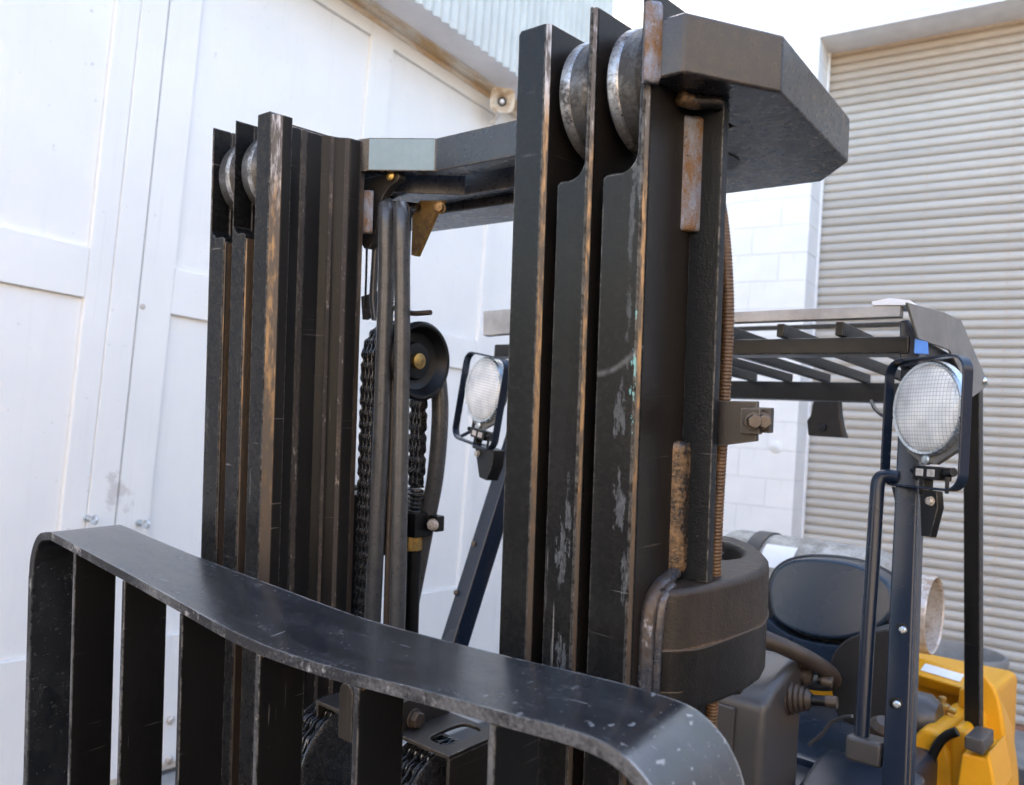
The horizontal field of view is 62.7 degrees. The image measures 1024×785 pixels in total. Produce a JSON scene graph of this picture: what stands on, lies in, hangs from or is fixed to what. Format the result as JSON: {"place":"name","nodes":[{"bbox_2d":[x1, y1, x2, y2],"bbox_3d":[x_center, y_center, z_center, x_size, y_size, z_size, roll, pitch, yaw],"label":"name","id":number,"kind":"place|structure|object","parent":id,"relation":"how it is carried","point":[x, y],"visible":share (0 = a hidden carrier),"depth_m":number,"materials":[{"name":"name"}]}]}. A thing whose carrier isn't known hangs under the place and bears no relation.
{"place":"outdoors","nodes":[
{"label":"outdoors","id":0,"kind":"place"},
{"bbox_2d":[162,712,483,784],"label":"path","id":1,"kind":"structure","parent":0,"point":[168,779],"depth_m":4.07,"materials":[{"name":"concrete"}]},
{"bbox_2d":[162,722,1023,778],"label":"ground","id":2,"kind":"structure","parent":0,"point":[466,733],"depth_m":4.59,"materials":[{"name":"concrete"}]},
{"bbox_2d":[0,0,613,784],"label":"timber workshop","id":3,"kind":"structure","parent":2,"relation":"on","point":[114,114],"depth_m":3.68,"materials":[{"name":"white paint"}]},
{"bbox_2d":[490,87,514,123],"bbox_3d":[-0.064,-1.898,5.578,0.160,0.162,0.234,5,-3,-1],"label":"horn speaker","id":4,"kind":"object","parent":3,"relation":"attached to","point":[502,99],"visible":1,"depth_m":5.49},
{"bbox_2d":[23,0,1023,784],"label":"forklift","id":5,"kind":"object","parent":2,"relation":"on","point":[657,628],"visible":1,"depth_m":1.07,"materials":[{"name":"paint"}]},
{"bbox_2d":[725,530,944,654],"bbox_3d":[0.852,0.569,2.368,0.626,0.314,0.314,2,-4,40],"label":"gas cylinder","id":6,"kind":"object","parent":5,"relation":"on","point":[775,549],"visible":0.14,"depth_m":2.27,"materials":[{"name":"metal"}]},
{"bbox_2d":[613,0,1023,730],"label":"block building","id":7,"kind":"structure","parent":2,"relation":"on","point":[917,198],"depth_m":6.09,"materials":[{"name":"paint"}]},
{"bbox_2d":[804,19,1023,725],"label":"roller door","id":8,"kind":"structure","parent":7,"relation":"in","point":[925,208],"depth_m":5.97,"materials":[{"name":"paint"}]},
{"bbox_2d":[932,639,1017,681],"bbox_3d":[2.321,1.719,4.511,0.579,0.680,0.579,5,-3,-8],"label":"bin","id":9,"kind":"object","parent":2,"relation":"on","point":[950,649],"visible":0.17,"depth_m":4.71,"materials":[{"name":"grey plastic"}]},
{"bbox_2d":[1014,730,1023,769],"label":"apron","id":10,"kind":"object","parent":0,"point":[1019,741],"depth_m":5.06,"materials":[{"name":"concrete"}]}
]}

